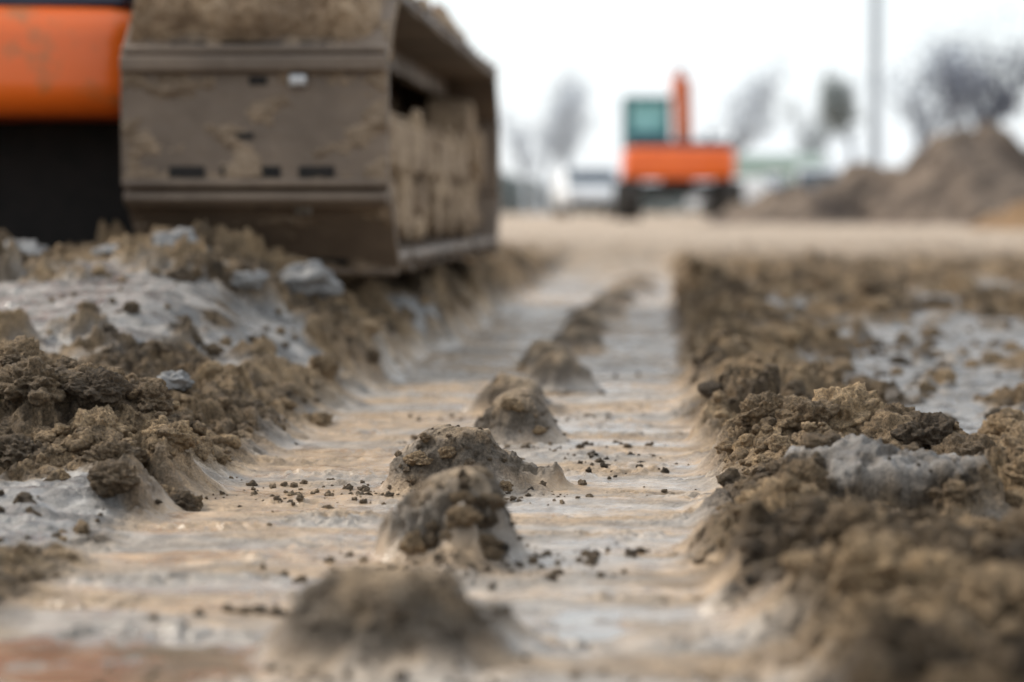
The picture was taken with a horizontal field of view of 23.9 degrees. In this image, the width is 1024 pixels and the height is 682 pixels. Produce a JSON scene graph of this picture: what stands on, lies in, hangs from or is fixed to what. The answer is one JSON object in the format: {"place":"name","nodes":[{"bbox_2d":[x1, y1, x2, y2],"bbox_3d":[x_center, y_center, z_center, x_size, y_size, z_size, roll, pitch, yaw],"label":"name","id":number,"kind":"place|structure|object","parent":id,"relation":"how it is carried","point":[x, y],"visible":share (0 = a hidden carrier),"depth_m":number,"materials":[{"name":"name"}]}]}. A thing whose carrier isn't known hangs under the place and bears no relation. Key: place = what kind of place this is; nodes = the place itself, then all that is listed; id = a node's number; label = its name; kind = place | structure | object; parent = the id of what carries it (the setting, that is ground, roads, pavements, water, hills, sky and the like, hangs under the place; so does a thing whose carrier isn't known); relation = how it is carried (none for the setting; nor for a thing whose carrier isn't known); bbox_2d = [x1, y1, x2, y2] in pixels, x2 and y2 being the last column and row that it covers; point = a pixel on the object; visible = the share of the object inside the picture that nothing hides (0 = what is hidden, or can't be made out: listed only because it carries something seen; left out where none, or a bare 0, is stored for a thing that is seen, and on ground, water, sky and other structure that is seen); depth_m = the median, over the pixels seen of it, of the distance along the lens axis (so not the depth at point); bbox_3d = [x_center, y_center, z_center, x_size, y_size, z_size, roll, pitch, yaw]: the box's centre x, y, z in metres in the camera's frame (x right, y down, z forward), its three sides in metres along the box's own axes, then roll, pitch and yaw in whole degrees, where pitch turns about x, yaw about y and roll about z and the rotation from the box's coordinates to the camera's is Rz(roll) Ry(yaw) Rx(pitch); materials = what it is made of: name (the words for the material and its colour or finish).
{"place":"outdoors","nodes":[
{"label":"outdoors","id":0,"kind":"place"},
{"bbox_2d":[0,212,1023,681],"bbox_3d":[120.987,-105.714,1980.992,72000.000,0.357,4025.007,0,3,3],"label":"muddy ground","id":1,"kind":"structure","parent":0,"point":[596,286],"depth_m":3.01,"materials":[{"name":"soil"}]},
{"bbox_2d":[3,239,49,255],"bbox_3d":[-1.014,-0.179,5.021,0.122,0.066,0.122,0,3,3],"label":"grey rock","id":2,"kind":"object","parent":1,"relation":"on","point":[30,247],"visible":0.33,"depth_m":4.99,"materials":[{"name":"stone"}]},
{"bbox_2d":[90,244,118,256],"bbox_3d":[-0.821,-0.176,4.955,0.093,0.046,0.073,0,3,3],"label":"grey rock","id":3,"kind":"object","parent":1,"relation":"on","point":[107,249],"visible":0.35,"depth_m":4.94,"materials":[{"name":"stone"}]},
{"bbox_2d":[157,370,194,390],"bbox_3d":[-0.496,0.059,3.544,0.062,0.034,0.050,0,3,3],"label":"grey rock","id":4,"kind":"object","parent":1,"relation":"on","point":[180,380],"visible":0.79,"depth_m":3.53,"materials":[{"name":"stone"}]},
{"bbox_2d":[149,227,210,250],"bbox_3d":[-0.692,-0.197,4.998,0.123,0.077,0.114,-1,3,-22],"label":"grey rock","id":5,"kind":"object","parent":1,"relation":"on","point":[170,238],"visible":0.48,"depth_m":4.97,"materials":[{"name":"stone"}]},
{"bbox_2d":[230,269,269,290],"bbox_3d":[-0.514,-0.119,4.744,0.070,0.043,0.066,-2,4,-31],"label":"grey rock","id":6,"kind":"object","parent":1,"relation":"on","point":[249,279],"visible":1,"depth_m":4.72,"materials":[{"name":"stone"}]},
{"bbox_2d":[0,0,500,275],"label":"excavator","id":7,"kind":"object","parent":1,"relation":"on","point":[350,137],"visible":0.89,"depth_m":5.47,"materials":[{"name":"metal"}]},
{"bbox_2d":[278,260,343,299],"bbox_3d":[-0.430,-0.127,5.053,0.135,0.086,0.132,-1,3,-24],"label":"grey rock","id":8,"kind":"object","parent":1,"relation":"on","point":[317,277],"visible":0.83,"depth_m":5.02,"materials":[{"name":"stone"}]},
{"bbox_2d":[95,390,719,681],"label":"soil crumbs","id":9,"kind":"object","parent":1,"relation":"on","point":[402,675],"visible":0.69,"depth_m":2.39,"materials":[{"name":"brown soil"}]},
{"bbox_2d":[0,226,1022,681],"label":"soil crumbs","id":10,"kind":"object","parent":1,"relation":"on","point":[896,510],"visible":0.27,"depth_m":2.62,"materials":[{"name":"brown soil"}]},
{"bbox_2d":[0,334,1023,626],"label":"soil clods","id":11,"kind":"object","parent":1,"relation":"on","point":[992,588],"visible":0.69,"depth_m":2.84,"materials":[{"name":"brown soil"}]},
{"bbox_2d":[0,241,1023,670],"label":"soil clods","id":12,"kind":"object","parent":1,"relation":"on","point":[706,389],"visible":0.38,"depth_m":3.75,"materials":[{"name":"brown soil"}]},
{"bbox_2d":[499,99,544,213],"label":"bare tree","id":13,"kind":"object","parent":1,"relation":"on","point":[523,164],"visible":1,"depth_m":158.61,"materials":[{"name":"grey plant"}]},
{"bbox_2d":[529,60,591,213],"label":"bare tree","id":14,"kind":"object","parent":1,"relation":"on","point":[552,147],"visible":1,"depth_m":149.60,"materials":[{"name":"grey plant"}]},
{"bbox_2d":[538,71,613,213],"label":"bare tree","id":15,"kind":"object","parent":1,"relation":"on","point":[565,159],"visible":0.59,"depth_m":153.57,"materials":[{"name":"grey plant"}]},
{"bbox_2d":[552,169,619,216],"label":"parked car","id":16,"kind":"object","parent":1,"relation":"on","point":[583,187],"visible":0.74,"depth_m":70.51,"materials":[{"name":"white paint"}]},
{"bbox_2d":[499,172,701,213],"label":"distant hedge","id":17,"kind":"object","parent":1,"relation":"on","point":[513,194],"visible":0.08,"depth_m":173.15,"materials":[{"name":"grey plant"}]},
{"bbox_2d":[614,67,743,219],"bbox_3d":[3.486,-4.309,52.097,2.561,3.385,5.651,0,3,0],"label":"excavator","id":18,"kind":"object","parent":1,"relation":"on","point":[680,163],"visible":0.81,"depth_m":49.94,"materials":[{"name":"orange metal"}]},
{"bbox_2d":[701,29,803,153],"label":"bare tree","id":19,"kind":"object","parent":1,"relation":"on","point":[751,133],"visible":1,"depth_m":154.48,"materials":[{"name":"grey plant"}]},
{"bbox_2d":[735,154,825,183],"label":"site cabin","id":20,"kind":"object","parent":1,"relation":"on","point":[783,166],"visible":0.25,"depth_m":111.28,"materials":[{"name":"white paint"}]},
{"bbox_2d":[766,173,783,179],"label":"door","id":21,"kind":"structure","parent":20,"relation":"in","point":[780,175],"depth_m":111.18,"materials":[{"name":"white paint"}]},
{"bbox_2d":[776,94,847,166],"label":"bare tree","id":22,"kind":"object","parent":1,"relation":"on","point":[809,148],"visible":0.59,"depth_m":157.47,"materials":[{"name":"grey plant"}]},
{"bbox_2d":[810,65,865,162],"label":"bare tree","id":23,"kind":"object","parent":1,"relation":"on","point":[836,105],"visible":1,"depth_m":148.64,"materials":[{"name":"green plant"}]},
{"bbox_2d":[701,120,1023,224],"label":"earth pile","id":24,"kind":"object","parent":1,"relation":"on","point":[963,175],"visible":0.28,"depth_m":41.31,"materials":[{"name":"brown soil"}]},
{"bbox_2d":[868,0,880,165],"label":"utility pole","id":25,"kind":"object","parent":1,"relation":"on","point":[874,145],"visible":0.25,"depth_m":60.20,"materials":[{"name":"white paint"}]},
{"bbox_2d":[857,12,1020,150],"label":"bare tree","id":26,"kind":"object","parent":1,"relation":"on","point":[922,130],"visible":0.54,"depth_m":151.44,"materials":[{"name":"grey plant"}]},
{"bbox_2d":[897,9,1023,130],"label":"bare tree","id":27,"kind":"object","parent":1,"relation":"on","point":[1001,106],"visible":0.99,"depth_m":146.58,"materials":[{"name":"grey plant"}]},
{"bbox_2d":[966,200,1023,230],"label":"earth pile","id":28,"kind":"object","parent":1,"relation":"on","point":[1011,218],"visible":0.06,"depth_m":31.86,"materials":[{"name":"brown soil"}]},
{"bbox_2d":[428,0,1023,211],"label":"sky","id":29,"kind":"structure","parent":0,"point":[639,45],"materials":[{"name":"white"}]},
{"bbox_2d":[688,177,787,215],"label":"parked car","id":30,"kind":"object","parent":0,"point":[754,187],"visible":0.15,"depth_m":86.63,"materials":[{"name":"white paint"}]},
{"bbox_2d":[795,167,842,188],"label":"car","id":31,"kind":"object","parent":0,"point":[811,177],"visible":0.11,"depth_m":92.19,"materials":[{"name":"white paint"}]}
]}

